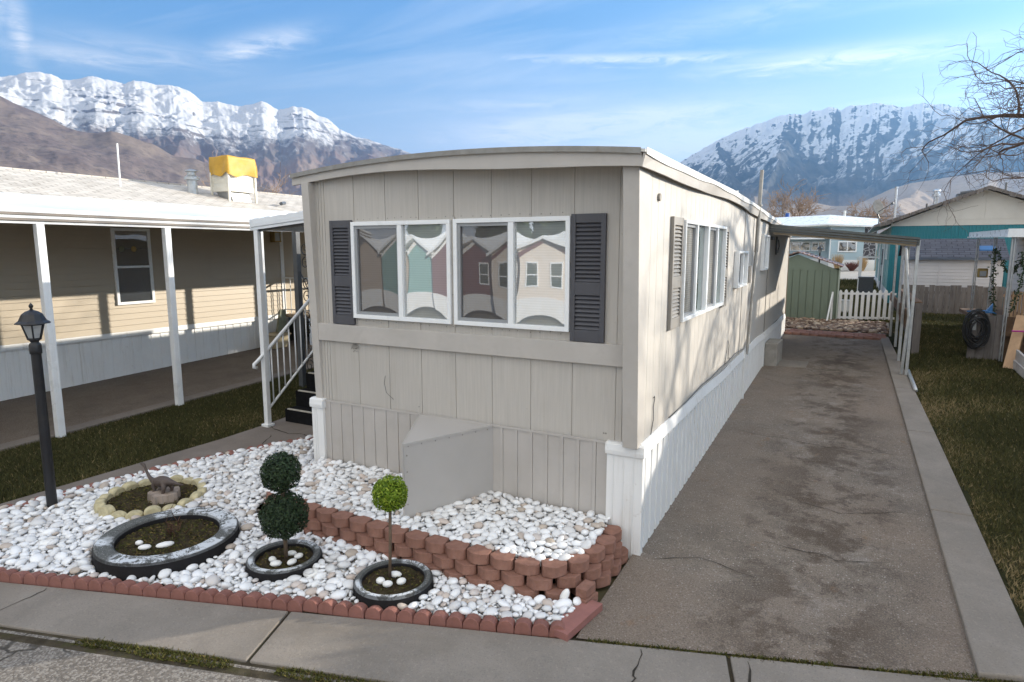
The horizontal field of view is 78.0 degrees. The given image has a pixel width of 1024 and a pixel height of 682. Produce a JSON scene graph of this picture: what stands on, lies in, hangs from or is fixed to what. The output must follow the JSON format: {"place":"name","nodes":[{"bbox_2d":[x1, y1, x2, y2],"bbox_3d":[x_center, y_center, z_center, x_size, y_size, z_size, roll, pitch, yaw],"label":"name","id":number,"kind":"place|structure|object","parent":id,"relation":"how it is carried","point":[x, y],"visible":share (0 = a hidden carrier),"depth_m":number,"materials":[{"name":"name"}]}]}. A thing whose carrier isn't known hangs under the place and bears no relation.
{"place":"outdoors","nodes":[
{"label":"outdoors","id":0,"kind":"place"},
{"bbox_2d":[0,96,280,193],"bbox_3d":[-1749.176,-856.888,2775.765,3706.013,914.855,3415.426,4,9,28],"label":"foothill","id":1,"kind":"structure","parent":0,"point":[31,139],"depth_m":2972.96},
{"bbox_2d":[0,417,312,505],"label":"walkway","id":2,"kind":"structure","parent":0,"point":[256,436],"depth_m":8.38,"materials":[{"name":"concrete"}]},
{"bbox_2d":[285,371,315,425],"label":"porch steps","id":3,"kind":"structure","parent":2,"relation":"on","point":[300,412],"depth_m":9.47,"materials":[{"name":"wood"}]},
{"bbox_2d":[0,368,313,503],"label":"lawn grass","id":4,"kind":"structure","parent":0,"point":[66,456],"depth_m":8.88,"materials":[{"name":"green plant"}]},
{"bbox_2d":[292,232,313,387],"bbox_3d":[-3.717,-0.559,11.396,0.410,2.870,0.100,4,9,28],"label":"scroll post","id":5,"kind":"object","parent":4,"relation":"on","point":[298,277],"visible":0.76,"depth_m":11.40,"materials":[{"name":"grey metal"}]},
{"bbox_2d":[0,337,313,443],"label":"neighbor driveway","id":6,"kind":"structure","parent":0,"point":[86,402],"depth_m":11.55,"materials":[{"name":"grey concrete"}]},
{"bbox_2d":[0,629,352,681],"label":"street","id":7,"kind":"structure","parent":0,"point":[23,662],"depth_m":4.13,"materials":[{"name":"grey asphalt"}]},
{"bbox_2d":[72,637,1016,681],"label":"joint moss","id":8,"kind":"object","parent":7,"relation":"on","point":[316,678],"visible":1,"depth_m":4.15,"materials":[{"name":"green plant"}]},
{"bbox_2d":[0,72,410,195],"bbox_3d":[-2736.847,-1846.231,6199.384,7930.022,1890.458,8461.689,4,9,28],"label":"mountain","id":9,"kind":"structure","parent":0,"point":[176,121],"depth_m":6541.39,"materials":[{"name":"white snow"}]},
{"bbox_2d":[1,448,552,624],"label":"bed base","id":10,"kind":"object","parent":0,"point":[352,602],"visible":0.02,"depth_m":5.13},
{"bbox_2d":[0,567,29,583],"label":"edging strip","id":11,"kind":"object","parent":10,"relation":"on","point":[16,576],"visible":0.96,"depth_m":5.17,"materials":[{"name":"red brick"}]},
{"bbox_2d":[24,571,81,589],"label":"edging strip","id":12,"kind":"object","parent":10,"relation":"on","point":[51,579],"visible":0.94,"depth_m":5.11,"materials":[{"name":"red brick"}]},
{"bbox_2d":[106,482,196,512],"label":"planting soil","id":13,"kind":"structure","parent":10,"relation":"on","point":[138,494],"depth_m":6.62,"materials":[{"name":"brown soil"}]},
{"bbox_2d":[147,486,180,504],"bbox_3d":[-3.644,1.647,6.641,0.336,0.177,0.330,-6,10,-33],"label":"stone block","id":14,"kind":"object","parent":13,"relation":"on","point":[157,496],"visible":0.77,"depth_m":6.54,"materials":[{"name":"beige stone"}]},
{"bbox_2d":[140,462,182,493],"bbox_3d":[-3.649,1.449,6.610,0.733,0.270,0.134,4,9,28],"label":"dinosaur statue","id":15,"kind":"object","parent":14,"relation":"on","point":[163,482],"visible":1,"depth_m":6.57,"materials":[{"name":"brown stone"}]},
{"bbox_2d":[91,507,239,580],"bbox_3d":[-3.079,1.798,5.683,1.170,0.165,1.170,4,9,28],"label":"planter ring","id":16,"kind":"object","parent":10,"relation":"on","point":[108,557],"visible":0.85,"depth_m":5.53,"materials":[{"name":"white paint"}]},
{"bbox_2d":[116,519,217,555],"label":"leaf litter","id":17,"kind":"object","parent":16,"relation":"on","point":[151,532],"visible":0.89,"depth_m":5.68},
{"bbox_2d":[246,539,322,582],"bbox_3d":[-1.914,1.859,5.333,0.610,0.130,0.610,4,9,28],"label":"planter ring","id":18,"kind":"object","parent":10,"relation":"on","point":[274,574],"visible":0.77,"depth_m":5.26,"materials":[{"name":"black rubber"}]},
{"bbox_2d":[257,450,310,558],"bbox_3d":[-1.889,1.376,5.242,0.405,0.970,0.410,0,8,-2],"label":"double topiary","id":19,"kind":"object","parent":18,"relation":"on","point":[283,511],"visible":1,"depth_m":5.13,"materials":[{"name":"green plant"}]},
{"bbox_2d":[0,435,580,624],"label":"white pebbles","id":20,"kind":"object","parent":10,"relation":"on","point":[61,519],"visible":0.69,"depth_m":5.52,"materials":[{"name":"white stone"}]},
{"bbox_2d":[443,567,464,581],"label":"retaining block","id":21,"kind":"structure","parent":20,"relation":"on","point":[452,572],"depth_m":5.04,"materials":[{"name":"red concrete"}]},
{"bbox_2d":[455,558,477,574],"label":"retaining block","id":22,"kind":"structure","parent":21,"relation":"on","point":[465,567],"depth_m":4.99,"materials":[{"name":"red concrete"}]},
{"bbox_2d":[467,544,491,564],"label":"retaining block","id":23,"kind":"structure","parent":22,"relation":"on","point":[477,554],"depth_m":4.98,"materials":[{"name":"red concrete"}]},
{"bbox_2d":[332,534,340,545],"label":"retaining block","id":24,"kind":"structure","parent":10,"relation":"on","point":[335,538],"depth_m":5.63,"materials":[{"name":"red concrete"}]},
{"bbox_2d":[339,527,356,540],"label":"retaining block","id":25,"kind":"structure","parent":24,"relation":"on","point":[347,534],"depth_m":5.57,"materials":[{"name":"red concrete"}]},
{"bbox_2d":[349,515,371,532],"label":"retaining block","id":26,"kind":"structure","parent":25,"relation":"on","point":[357,523],"depth_m":5.54,"materials":[{"name":"red concrete"}]},
{"bbox_2d":[365,546,381,553],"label":"retaining block","id":27,"kind":"structure","parent":10,"relation":"on","point":[369,548],"depth_m":5.43,"materials":[{"name":"red concrete"}]},
{"bbox_2d":[356,532,373,545],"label":"retaining block","id":28,"kind":"structure","parent":27,"relation":"on","point":[364,539],"depth_m":5.47,"materials":[{"name":"red concrete"}]},
{"bbox_2d":[367,519,388,537],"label":"retaining block","id":29,"kind":"structure","parent":28,"relation":"on","point":[376,528],"depth_m":5.44,"materials":[{"name":"red concrete"}]},
{"bbox_2d":[353,559,432,610],"bbox_3d":[-0.929,1.908,4.963,0.620,0.130,0.620,4,9,28],"label":"planter ring","id":30,"kind":"object","parent":10,"relation":"on","point":[385,598],"visible":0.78,"depth_m":4.88,"materials":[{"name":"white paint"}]},
{"bbox_2d":[371,473,408,577],"bbox_3d":[-0.940,1.464,4.920,0.297,0.888,0.300,4,9,28],"label":"ball topiary","id":31,"kind":"object","parent":30,"relation":"on","point":[389,493],"visible":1,"depth_m":4.81,"materials":[{"name":"green plant"}]},
{"bbox_2d":[365,605,431,625],"bbox_3d":[-0.826,1.985,4.616,0.486,0.100,0.097,1,4,10],"label":"edging strip","id":32,"kind":"object","parent":10,"relation":"on","point":[404,615],"visible":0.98,"depth_m":4.58,"materials":[{"name":"red concrete"}]},
{"bbox_2d":[422,563,442,571],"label":"retaining block","id":33,"kind":"structure","parent":10,"relation":"on","point":[431,566],"depth_m":5.13,"materials":[{"name":"red concrete"}]},
{"bbox_2d":[413,548,432,563],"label":"retaining block","id":34,"kind":"structure","parent":33,"relation":"on","point":[423,555],"depth_m":5.18,"materials":[{"name":"red concrete"}]},
{"bbox_2d":[425,534,448,553],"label":"retaining block","id":35,"kind":"structure","parent":34,"relation":"on","point":[435,543],"depth_m":5.16,"materials":[{"name":"red concrete"}]},
{"bbox_2d":[433,553,454,568],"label":"retaining block","id":36,"kind":"structure","parent":33,"relation":"on","point":[443,561],"depth_m":5.09,"materials":[{"name":"red concrete"}]},
{"bbox_2d":[445,539,469,559],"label":"retaining block","id":37,"kind":"structure","parent":36,"relation":"on","point":[456,549],"depth_m":5.07,"materials":[{"name":"red concrete"}]},
{"bbox_2d":[465,572,487,588],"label":"retaining block","id":38,"kind":"structure","parent":10,"relation":"on","point":[475,579],"depth_m":4.94,"materials":[{"name":"red concrete"}]},
{"bbox_2d":[477,563,500,580],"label":"retaining block","id":39,"kind":"structure","parent":38,"relation":"on","point":[488,572],"depth_m":4.91,"materials":[{"name":"red concrete"}]},
{"bbox_2d":[490,549,515,570],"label":"retaining block","id":40,"kind":"structure","parent":39,"relation":"on","point":[499,560],"depth_m":4.89,"materials":[{"name":"red concrete"}]},
{"bbox_2d":[488,579,504,592],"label":"retaining block","id":41,"kind":"structure","parent":10,"relation":"on","point":[496,585],"depth_m":4.87,"materials":[{"name":"red concrete"}]},
{"bbox_2d":[501,566,525,586],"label":"retaining block","id":42,"kind":"structure","parent":41,"relation":"on","point":[512,578],"depth_m":4.83,"materials":[{"name":"red concrete"}]},
{"bbox_2d":[513,580,538,598],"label":"retaining block","id":43,"kind":"structure","parent":10,"relation":"on","point":[524,590],"depth_m":4.78,"materials":[{"name":"red concrete"}]},
{"bbox_2d":[527,570,552,590],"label":"retaining block","id":44,"kind":"structure","parent":43,"relation":"on","point":[539,582],"depth_m":4.76,"materials":[{"name":"red concrete"}]},
{"bbox_2d":[515,555,539,575],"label":"retaining block","id":45,"kind":"structure","parent":44,"relation":"on","point":[528,566],"depth_m":4.82,"materials":[{"name":"red concrete"}]},
{"bbox_2d":[0,582,978,681],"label":"pavement","id":46,"kind":"structure","parent":0,"point":[375,650],"depth_m":4.28,"materials":[{"name":"concrete"}]},
{"bbox_2d":[554,600,602,641],"bbox_3d":[0.461,1.983,4.524,0.162,0.055,0.470,6,12,37],"label":"flat edging","id":47,"kind":"object","parent":46,"relation":"on","point":[578,618],"visible":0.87,"depth_m":4.49,"materials":[{"name":"concrete"}]},
{"bbox_2d":[0,590,989,681],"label":"joint soil","id":48,"kind":"structure","parent":0,"point":[124,654],"depth_m":4.22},
{"bbox_2d":[75,575,135,594],"bbox_3d":[-3.245,1.938,5.059,0.486,0.100,0.097,1,8,10],"label":"edging strip","id":49,"kind":"object","parent":48,"relation":"on","point":[107,585],"visible":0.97,"depth_m":5.02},
{"bbox_2d":[129,581,190,600],"bbox_3d":[-2.761,1.953,4.971,0.486,0.100,0.097,1,9,10],"label":"edging strip","id":50,"kind":"object","parent":48,"relation":"on","point":[157,590],"visible":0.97,"depth_m":4.93,"materials":[{"name":"red brick"}]},
{"bbox_2d":[243,591,306,612],"bbox_3d":[-1.794,1.963,4.791,0.486,0.100,0.097,1,11,10],"label":"edging strip","id":51,"kind":"object","parent":48,"relation":"on","point":[271,601],"visible":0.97,"depth_m":4.75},
{"bbox_2d":[303,596,367,618],"bbox_3d":[-1.309,1.969,4.703,0.486,0.100,0.097,2,6,12],"label":"edging strip","id":52,"kind":"object","parent":48,"relation":"on","point":[334,607],"visible":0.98,"depth_m":4.67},
{"bbox_2d":[430,610,497,631],"bbox_3d":[-0.342,1.993,4.524,0.486,0.100,0.097,1,11,11],"label":"edging strip","id":53,"kind":"object","parent":48,"relation":"on","point":[459,620],"visible":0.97,"depth_m":4.49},
{"bbox_2d":[497,617,564,637],"bbox_3d":[0.141,1.993,4.434,0.486,0.100,0.097,1,9,9],"label":"edging strip","id":54,"kind":"object","parent":48,"relation":"on","point":[538,627],"visible":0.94,"depth_m":4.40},
{"bbox_2d":[0,0,1023,162],"label":"sky","id":55,"kind":"structure","parent":0,"point":[674,79],"materials":[{"name":"blue"}]},
{"bbox_2d":[163,250,876,640],"bbox_3d":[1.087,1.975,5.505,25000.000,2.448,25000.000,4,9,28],"label":"ground","id":56,"kind":"structure","parent":0,"point":[599,590],"depth_m":5.18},
{"bbox_2d":[14,303,57,507],"bbox_3d":[-4.738,0.707,6.385,0.290,2.185,0.290,4,9,28],"label":"lamp post","id":57,"kind":"object","parent":56,"relation":"on","point":[31,322],"visible":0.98,"depth_m":6.33,"materials":[{"name":"black metal"}]},
{"bbox_2d":[0,143,309,400],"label":"neighbor home","id":58,"kind":"object","parent":56,"relation":"on","point":[109,295],"visible":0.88,"depth_m":12.83,"materials":[{"name":"beige plastic"}]},
{"bbox_2d":[110,228,155,304],"bbox_3d":[-7.612,-1.500,12.725,0.048,1.510,0.770,4,9,28],"label":"window","id":59,"kind":"structure","parent":58,"relation":"in","point":[131,247],"depth_m":12.71,"materials":[{"name":"grey glass"}]},
{"bbox_2d":[0,200,288,437],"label":"carport awning","id":60,"kind":"object","parent":58,"relation":"attached to","point":[38,215],"visible":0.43,"depth_m":9.53,"materials":[{"name":"white metal"}]},
{"bbox_2d":[210,172,257,202],"bbox_3d":[-6.926,-3.956,15.738,0.664,1.096,0.824,4,9,28],"label":"roof cooler","id":61,"kind":"object","parent":58,"relation":"on","point":[229,187],"visible":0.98,"depth_m":15.54,"materials":[{"name":"beige paint"}]},
{"bbox_2d":[209,155,257,177],"bbox_3d":[-6.928,-4.300,15.685,0.764,0.526,0.917,4,9,28],"label":"tarp","id":62,"kind":"object","parent":61,"relation":"on","point":[221,165],"visible":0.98,"depth_m":15.39,"materials":[{"name":"yellow plastic"}]},
{"bbox_2d":[0,364,313,450],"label":"kerb strip","id":63,"kind":"object","parent":56,"relation":"on","point":[35,438],"visible":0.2,"depth_m":10.05,"materials":[{"name":"concrete"}]},
{"bbox_2d":[185,587,247,605],"bbox_3d":[-2.278,1.960,4.881,0.486,0.100,0.097,1,9,10],"label":"edging strip","id":64,"kind":"object","parent":56,"relation":"on","point":[214,596],"visible":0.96,"depth_m":4.84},
{"bbox_2d":[287,473,605,557],"bbox_3d":[-0.819,1.566,5.959,3.320,0.066,0.900,4,9,28],"label":"raised bed base","id":65,"kind":"object","parent":56,"relation":"on","point":[484,521],"depth_m":5.62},
{"bbox_2d":[265,457,609,565],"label":"raised bed pebbles","id":66,"kind":"object","parent":65,"relation":"on","point":[327,482],"visible":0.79,"depth_m":5.59,"materials":[{"name":"white stone"}]},
{"bbox_2d":[289,146,791,558],"bbox_3d":[2.288,-0.955,11.427,4.000,3.963,13.827,4,9,28],"label":"mobile home","id":67,"kind":"object","parent":56,"relation":"on","point":[578,328],"visible":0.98,"depth_m":5.93,"materials":[{"name":"beige metal"}]},
{"bbox_2d":[249,211,303,427],"bbox_3d":[0.035,-0.966,13.502,2.290,3.160,11.485,4,9,28],"label":"porch awning","id":68,"kind":"object","parent":67,"relation":"attached to","point":[291,222],"visible":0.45,"depth_m":8.94,"materials":[{"name":"white metal"}]},
{"bbox_2d":[252,299,312,406],"bbox_3d":[-2.948,-0.054,10.232,0.052,1.809,3.035,4,9,28],"label":"stair railing","id":69,"kind":"object","parent":68,"relation":"attached to","point":[280,334],"visible":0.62,"depth_m":9.47,"materials":[{"name":"white metal"}]},
{"bbox_2d":[350,219,452,323],"bbox_3d":[-1.111,-0.691,6.278,1.215,0.986,0.044,4,9,28],"label":"window","id":70,"kind":"structure","parent":67,"relation":"in","point":[402,270],"depth_m":6.26,"materials":[{"name":"clear glass"}]},
{"bbox_2d":[453,216,570,331],"bbox_3d":[-0.022,-0.609,5.702,1.181,0.990,0.044,4,9,28],"label":"window","id":71,"kind":"structure","parent":67,"relation":"in","point":[508,271],"depth_m":5.69,"materials":[{"name":"glass"}]},
{"bbox_2d":[680,220,709,321],"bbox_3d":[1.903,-0.741,6.595,0.054,0.986,1.110,4,9,28],"label":"window","id":72,"kind":"structure","parent":67,"relation":"in","point":[696,234],"depth_m":6.57,"materials":[{"name":"white"}]},
{"bbox_2d":[706,224,726,311],"bbox_3d":[2.429,-0.882,7.568,0.054,0.986,1.100,4,9,28],"label":"window","id":73,"kind":"structure","parent":67,"relation":"in","point":[718,234],"depth_m":7.58,"materials":[{"name":"white"}]},
{"bbox_2d":[733,251,748,287],"bbox_3d":[3.377,-1.061,9.321,0.069,0.520,0.890,4,9,28],"label":"window","id":74,"kind":"structure","parent":67,"relation":"in","point":[741,258],"depth_m":9.28,"materials":[{"name":"grey"}]},
{"bbox_2d":[760,234,769,270],"bbox_3d":[4.711,-1.647,11.770,0.059,0.645,0.770,4,9,28],"label":"window","id":75,"kind":"structure","parent":67,"relation":"in","point":[765,245],"depth_m":11.71,"materials":[{"name":"grey"}]},
{"bbox_2d":[544,583,569,600],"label":"retaining block","id":76,"kind":"structure","parent":56,"relation":"on","point":[554,592],"depth_m":4.75,"materials":[{"name":"red concrete"}]},
{"bbox_2d":[555,570,580,588],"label":"retaining block","id":77,"kind":"structure","parent":76,"relation":"on","point":[568,580],"depth_m":4.79,"materials":[{"name":"red concrete"}]},
{"bbox_2d":[541,557,566,577],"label":"retaining block","id":78,"kind":"structure","parent":77,"relation":"on","point":[555,568],"depth_m":4.78,"materials":[{"name":"red concrete"}]},
{"bbox_2d":[567,553,588,573],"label":"retaining block","id":79,"kind":"structure","parent":77,"relation":"on","point":[577,563],"depth_m":4.85,"materials":[{"name":"red concrete"}]},
{"bbox_2d":[571,579,594,595],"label":"retaining block","id":80,"kind":"structure","parent":56,"relation":"on","point":[573,591],"depth_m":4.88,"materials":[{"name":"red concrete"}]},
{"bbox_2d":[581,563,600,580],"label":"retaining block","id":81,"kind":"structure","parent":80,"relation":"on","point":[592,572],"depth_m":4.91,"materials":[{"name":"red concrete"}]},
{"bbox_2d":[582,543,604,562],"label":"retaining block","id":82,"kind":"structure","parent":81,"relation":"on","point":[595,552],"depth_m":5.00,"materials":[{"name":"red concrete"}]},
{"bbox_2d":[777,359,808,367],"bbox_3d":[5.607,0.480,12.896,0.760,0.085,0.699,4,9,28],"label":"concrete pad","id":83,"kind":"object","parent":56,"relation":"on","point":[792,363],"visible":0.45,"depth_m":12.83,"materials":[{"name":"grey concrete"}]},
{"bbox_2d":[764,338,782,365],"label":"step block","id":84,"kind":"structure","parent":83,"relation":"on","point":[773,352],"depth_m":12.72,"materials":[{"name":"concrete"}]},
{"bbox_2d":[765,176,833,217],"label":"winter tree","id":85,"kind":"object","parent":56,"relation":"on","point":[800,203],"visible":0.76,"depth_m":101.67,"materials":[{"name":"brown plant"}]},
{"bbox_2d":[838,197,900,230],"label":"winter tree","id":86,"kind":"object","parent":56,"relation":"on","point":[873,213],"visible":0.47,"depth_m":100.27,"materials":[{"name":"plant"}]},
{"bbox_2d":[881,337,1023,681],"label":"kerb","id":87,"kind":"structure","parent":56,"relation":"on","point":[993,627],"depth_m":5.23,"materials":[{"name":"concrete"}]},
{"bbox_2d":[769,224,920,374],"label":"carport roof","id":88,"kind":"structure","parent":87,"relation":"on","point":[904,241],"depth_m":11.68,"materials":[{"name":"grey metal"}]},
{"bbox_2d":[889,23,1023,240],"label":"bare tree","id":89,"kind":"object","parent":56,"relation":"on","point":[1018,114],"visible":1,"depth_m":16.25,"materials":[{"name":"grey plant"}]},
{"bbox_2d":[576,334,990,679],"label":"driveway","id":90,"kind":"structure","parent":0,"point":[736,504],"depth_m":5.60,"materials":[{"name":"concrete"}]},
{"bbox_2d":[776,215,877,270],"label":"pale blue house","id":91,"kind":"structure","parent":0,"point":[851,251],"depth_m":45.48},
{"bbox_2d":[680,102,1023,213],"bbox_3d":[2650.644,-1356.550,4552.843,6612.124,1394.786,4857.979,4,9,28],"label":"mountain","id":92,"kind":"structure","parent":0,"point":[842,157],"depth_m":5046.48,"materials":[{"name":"white snow"}]},
{"bbox_2d":[771,172,1023,249],"bbox_3d":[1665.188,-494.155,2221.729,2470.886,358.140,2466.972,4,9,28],"label":"foothill","id":93,"kind":"structure","parent":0,"point":[910,199],"depth_m":2881.64,"materials":[{"name":"brown soil"}]},
{"bbox_2d":[837,278,1023,626],"bbox_3d":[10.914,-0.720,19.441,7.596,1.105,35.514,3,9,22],"label":"yard grass","id":94,"kind":"structure","parent":0,"point":[946,342],"depth_m":9.40,"materials":[{"name":"green plant"}]},
{"bbox_2d":[785,320,888,334],"bbox_3d":[8.674,-0.452,17.899,3.500,0.079,2.400,4,9,28],"label":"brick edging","id":95,"kind":"object","parent":94,"relation":"on","point":[887,324],"visible":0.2,"depth_m":16.95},
{"bbox_2d":[785,251,843,318],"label":"garden shed","id":96,"kind":"structure","parent":95,"relation":"on","point":[812,285],"depth_m":18.80,"materials":[{"name":"green paint"}]},
{"bbox_2d":[785,316,888,333],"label":"river rocks","id":97,"kind":"object","parent":95,"relation":"on","point":[850,325],"visible":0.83,"depth_m":17.46,"materials":[{"name":"beige stone"}]},
{"bbox_2d":[826,289,896,320],"bbox_3d":[10.086,-1.032,18.441,1.936,0.956,0.390,0,8,2],"label":"picket fence","id":98,"kind":"object","parent":95,"relation":"on","point":[846,293],"visible":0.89,"depth_m":18.41,"materials":[{"name":"white paint"}]},
{"bbox_2d":[899,289,922,353],"bbox_3d":[9.932,-0.594,15.893,0.170,1.145,5.080,4,9,28],"label":"plank fence","id":99,"kind":"object","parent":94,"relation":"on","point":[916,326],"visible":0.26,"depth_m":13.70,"materials":[{"name":"grey wood"}]},
{"bbox_2d":[868,182,1023,304],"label":"teal house","id":100,"kind":"structure","parent":94,"relation":"on","point":[993,208],"depth_m":22.07,"materials":[{"name":"metal"}]},
{"bbox_2d":[900,285,1005,314],"bbox_3d":[15.496,-1.148,18.887,6.721,0.953,0.149,4,9,28],"label":"back fence","id":101,"kind":"object","parent":94,"relation":"on","point":[954,302],"visible":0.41,"depth_m":19.73,"materials":[{"name":"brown wood"}]},
{"bbox_2d":[959,291,1023,359],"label":"deck","id":102,"kind":"structure","parent":94,"relation":"on","point":[988,348],"depth_m":12.98,"materials":[{"name":"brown wood"}]},
{"bbox_2d":[962,308,996,348],"bbox_3d":[9.542,-0.243,12.945,0.576,0.846,0.207,4,9,28],"label":"garden hose","id":103,"kind":"object","parent":102,"relation":"attached to","point":[985,329],"visible":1,"depth_m":12.92,"materials":[{"name":"black rubber"}]},
{"bbox_2d":[967,228,1023,360],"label":"awning","id":104,"kind":"object","parent":94,"relation":"on","point":[1014,234],"visible":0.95,"depth_m":12.84,"materials":[{"name":"white metal"}]},
{"bbox_2d":[1003,315,1023,368],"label":"pine plank","id":105,"kind":"object","parent":94,"relation":"on","point":[1015,341],"visible":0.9,"depth_m":12.29,"materials":[{"name":"brown wood"}]},
{"bbox_2d":[1010,237,1023,312],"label":"home","id":106,"kind":"object","parent":94,"relation":"on","point":[1019,248],"visible":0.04,"depth_m":17.12,"materials":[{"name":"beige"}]},
{"bbox_2d":[898,238,1009,305],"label":"storage building","id":107,"kind":"structure","parent":0,"point":[946,262],"depth_m":20.31,"materials":[{"name":"grey"}]},
{"bbox_3d":[-0.826,1.851,5.293,0.192,0.088,0.155,3,8,25],"label":"retaining block","id":108,"kind":"object","parent":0,"visible":0},
{"bbox_2d":[394,541,412,556],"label":"retaining block","id":109,"kind":"structure","parent":108,"relation":"on","point":[402,550],"depth_m":5.28,"materials":[{"name":"red concrete"}]},
{"bbox_2d":[385,524,408,542],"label":"retaining block","id":110,"kind":"structure","parent":109,"relation":"on","point":[398,533],"depth_m":5.35,"materials":[{"name":"red concrete"}]},
{"bbox_2d":[405,529,428,548],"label":"retaining block","id":111,"kind":"structure","parent":109,"relation":"on","point":[415,538],"depth_m":5.25,"materials":[{"name":"red concrete"}]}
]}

